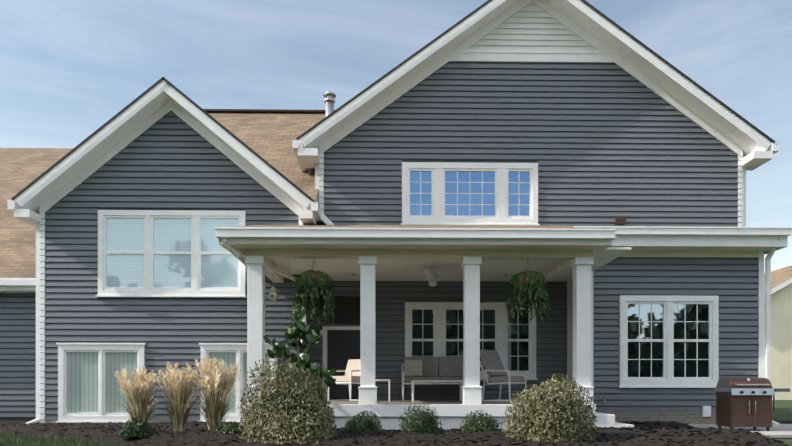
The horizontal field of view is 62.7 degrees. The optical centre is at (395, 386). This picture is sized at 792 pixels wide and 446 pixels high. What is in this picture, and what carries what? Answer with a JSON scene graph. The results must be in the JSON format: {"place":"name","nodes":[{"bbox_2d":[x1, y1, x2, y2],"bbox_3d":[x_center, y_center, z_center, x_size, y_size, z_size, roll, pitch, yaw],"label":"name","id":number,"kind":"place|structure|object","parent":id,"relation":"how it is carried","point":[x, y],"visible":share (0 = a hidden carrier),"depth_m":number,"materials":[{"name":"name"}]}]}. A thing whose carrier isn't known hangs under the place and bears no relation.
{"place":"outdoors","nodes":[
{"label":"outdoors","id":0,"kind":"place"},
{"bbox_2d":[0,400,791,445],"bbox_3d":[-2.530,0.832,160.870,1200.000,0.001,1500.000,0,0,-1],"label":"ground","id":1,"kind":"structure","parent":0,"point":[782,411],"depth_m":20.36,"materials":[{"name":"green plant"}]},
{"bbox_2d":[0,431,138,445],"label":"lawn","id":2,"kind":"structure","parent":1,"relation":"on","point":[10,439],"depth_m":9.47,"materials":[{"name":"green plant"}]},
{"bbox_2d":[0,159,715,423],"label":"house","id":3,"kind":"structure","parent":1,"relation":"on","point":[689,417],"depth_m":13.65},
{"bbox_2d":[0,2,758,419],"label":"siding","id":4,"kind":"object","parent":3,"relation":"attached to","point":[604,144],"visible":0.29,"depth_m":14.47,"materials":[{"name":"grey plastic"}]},
{"bbox_2d":[326,296,359,323],"bbox_3d":[-1.143,-1.708,14.420,0.830,0.600,0.075,0,0,-1],"label":"outdoor screen","id":5,"kind":"object","parent":4,"relation":"attached to","point":[346,310],"visible":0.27,"depth_m":14.38,"materials":[{"name":"black"}]},
{"bbox_2d":[350,218,626,401],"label":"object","id":6,"kind":"structure","parent":4,"relation":"attached to","point":[620,220],"depth_m":14.51,"materials":[{"name":"white"}]},
{"bbox_2d":[0,0,775,278],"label":"roofs","id":7,"kind":"structure","parent":3,"relation":"on","point":[260,141],"depth_m":14.12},
{"bbox_2d":[323,91,335,116],"bbox_3d":[-1.720,-6.729,16.863,0.340,1.880,0.340,0,0,-1],"label":"flue","id":8,"kind":"object","parent":7,"relation":"on","point":[329,99],"visible":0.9,"depth_m":16.77,"materials":[{"name":"silver metal"}]},
{"bbox_2d":[0,0,791,424],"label":"trim","id":9,"kind":"structure","parent":3,"relation":"attached to","point":[740,240],"depth_m":13.55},
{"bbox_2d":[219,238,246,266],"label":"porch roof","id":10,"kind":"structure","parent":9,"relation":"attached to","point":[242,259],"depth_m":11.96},
{"bbox_2d":[67,171,708,412],"bbox_3d":[-0.216,-2.138,13.893,13.335,5.362,1.200,0,0,-1],"label":"glass","id":11,"kind":"object","parent":9,"relation":"on","point":[170,270],"visible":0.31,"depth_m":13.62,"materials":[{"name":"grey"}]},
{"bbox_2d":[0,420,791,445],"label":"mulch bed","id":12,"kind":"object","parent":1,"relation":"on","point":[178,439],"visible":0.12,"depth_m":8.73,"materials":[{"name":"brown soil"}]},
{"bbox_2d":[114,366,162,426],"bbox_3d":[-3.955,0.193,10.018,0.919,1.079,0.986,0,0,-1],"label":"pampas","id":13,"kind":"object","parent":12,"relation":"on","point":[139,392],"visible":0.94,"depth_m":9.90,"materials":[{"name":"beige plant"}]},
{"bbox_2d":[119,417,157,438],"bbox_3d":[-3.601,0.579,9.100,0.544,0.326,0.448,0,0,-1],"label":"shrub","id":14,"kind":"object","parent":12,"relation":"on","point":[132,429],"visible":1,"depth_m":8.98,"materials":[{"name":"green plant"}]},
{"bbox_2d":[152,361,199,431],"bbox_3d":[-3.327,0.168,10.004,0.971,1.128,1.000,0,0,-1],"label":"pampas","id":15,"kind":"object","parent":12,"relation":"on","point":[178,415],"visible":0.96,"depth_m":9.93,"materials":[{"name":"beige plant"}]},
{"bbox_2d":[185,357,254,431],"bbox_3d":[-2.742,0.131,9.921,1.199,1.202,1.176,0,0,-1],"label":"pampas","id":16,"kind":"object","parent":12,"relation":"on","point":[213,385],"visible":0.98,"depth_m":9.86,"materials":[{"name":"beige plant"}]},
{"bbox_2d":[215,421,245,433],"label":"shrub","id":17,"kind":"object","parent":12,"relation":"on","point":[229,427],"visible":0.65,"depth_m":9.25,"materials":[{"name":"green plant"}]},
{"bbox_2d":[238,355,336,443],"bbox_3d":[-1.440,0.175,8.587,1.326,1.212,1.478,0,0,-1],"label":"shrub","id":18,"kind":"object","parent":12,"relation":"on","point":[292,414],"visible":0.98,"depth_m":8.32,"materials":[{"name":"green plant"}]},
{"bbox_2d":[262,310,336,393],"bbox_3d":[-1.528,-0.236,10.248,1.158,1.935,1.113,0,0,43],"label":"magnolia","id":19,"kind":"object","parent":12,"relation":"on","point":[296,333],"visible":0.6,"depth_m":10.06,"materials":[{"name":"green plant"}]},
{"bbox_2d":[343,411,382,432],"bbox_3d":[-0.492,0.526,9.341,0.621,0.410,0.623,0,0,-1],"label":"shrub","id":20,"kind":"object","parent":12,"relation":"on","point":[363,422],"visible":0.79,"depth_m":9.21,"materials":[{"name":"green plant"}]},
{"bbox_2d":[398,403,442,434],"bbox_3d":[0.355,0.481,9.359,0.657,0.521,0.585,0,0,-1],"label":"shrub","id":21,"kind":"object","parent":12,"relation":"on","point":[422,422],"visible":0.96,"depth_m":9.23,"materials":[{"name":"green plant"}]},
{"bbox_2d":[460,410,502,430],"bbox_3d":[1.228,0.531,9.363,0.621,0.405,0.569,0,0,-1],"label":"shrub","id":22,"kind":"object","parent":12,"relation":"on","point":[476,422],"visible":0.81,"depth_m":9.26,"materials":[{"name":"green plant"}]},
{"bbox_2d":[500,373,597,441],"bbox_3d":[2.061,0.294,8.633,1.337,0.974,1.196,0,0,-1],"label":"shrub","id":23,"kind":"object","parent":12,"relation":"on","point":[547,410],"visible":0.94,"depth_m":8.32,"materials":[{"name":"green plant"}]},
{"bbox_2d":[243,247,633,429],"bbox_3d":[0.733,-0.834,12.630,6.580,3.250,3.750,0,0,-1],"label":"porch","id":24,"kind":"object","parent":1,"relation":"on","point":[369,267],"visible":0.69,"depth_m":10.92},
{"bbox_2d":[268,287,291,327],"bbox_3d":[-1.959,-1.528,10.982,0.405,1.322,0.169,0,0,-1],"label":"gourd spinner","id":25,"kind":"object","parent":24,"relation":"on","point":[272,296],"visible":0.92,"depth_m":10.95,"materials":[{"name":"grey"}]},
{"bbox_2d":[292,259,335,323],"bbox_3d":[-1.390,-1.628,11.006,0.768,1.122,0.769,0,0,-1],"label":"hanging plant","id":26,"kind":"object","parent":24,"relation":"attached to","point":[311,289],"visible":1,"depth_m":10.82,"materials":[{"name":"green plant"}]},
{"bbox_2d":[328,359,359,401],"bbox_3d":[-0.892,-0.137,12.949,0.650,0.848,0.690,0,0,41],"label":"chair","id":27,"kind":"object","parent":24,"relation":"on","point":[351,376],"visible":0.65,"depth_m":12.89,"materials":[{"name":"white fabric"}]},
{"bbox_2d":[375,380,389,401],"bbox_3d":[-0.299,0.074,12.737,0.371,0.435,0.371,0,0,-1],"label":"side table","id":28,"kind":"object","parent":24,"relation":"on","point":[389,386],"visible":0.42,"depth_m":12.55,"materials":[{"name":"white metal"}]},
{"bbox_2d":[402,266,461,285],"bbox_3d":[0.684,-2.162,12.706,1.139,0.394,1.192,0,0,-1],"label":"ceiling fan","id":29,"kind":"object","parent":24,"relation":"on","point":[432,277],"visible":1,"depth_m":12.63,"materials":[{"name":"white"}]},
{"bbox_2d":[402,357,462,400],"bbox_3d":[0.921,-0.183,13.908,1.584,0.951,0.834,0,0,-1],"label":"loveseat","id":30,"kind":"object","parent":24,"relation":"on","point":[433,368],"visible":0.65,"depth_m":14.05,"materials":[{"name":"white fabric"}]},
{"bbox_2d":[411,380,462,401],"bbox_3d":[0.820,0.082,12.856,1.018,0.419,0.539,0,0,-1],"label":"coffee table","id":31,"kind":"object","parent":24,"relation":"on","point":[430,381],"visible":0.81,"depth_m":12.60,"materials":[{"name":"white metal"}]},
{"bbox_2d":[480,349,526,401],"bbox_3d":[2.093,-0.232,12.995,0.830,1.038,0.650,0,0,41],"label":"chair","id":32,"kind":"object","parent":24,"relation":"on","point":[495,370],"visible":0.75,"depth_m":12.89,"materials":[{"name":"white fabric"}]},
{"bbox_2d":[506,262,550,322],"bbox_3d":[2.248,-1.639,11.047,0.759,1.099,0.730,0,0,-39],"label":"hanging plant","id":33,"kind":"object","parent":24,"relation":"on","point":[524,290],"visible":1,"depth_m":10.86,"materials":[{"name":"green plant"}]},
{"bbox_2d":[688,424,791,437],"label":"patio","id":34,"kind":"structure","parent":1,"relation":"on","point":[781,431],"depth_m":11.63,"materials":[{"name":"concrete"}]},
{"bbox_2d":[700,378,789,430],"bbox_3d":[6.137,0.309,11.407,1.355,0.946,0.576,0,0,-1],"label":"grill","id":35,"kind":"object","parent":34,"relation":"on","point":[743,402],"visible":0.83,"depth_m":11.19,"materials":[{"name":"metal"}]},
{"bbox_2d":[764,265,791,399],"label":"house","id":36,"kind":"structure","parent":1,"relation":"on","point":[781,327],"depth_m":40.31,"materials":[{"name":"beige paint"}]},
{"bbox_2d":[0,0,791,272],"label":"sky","id":37,"kind":"structure","parent":0,"point":[68,67],"materials":[{"name":"blue"}]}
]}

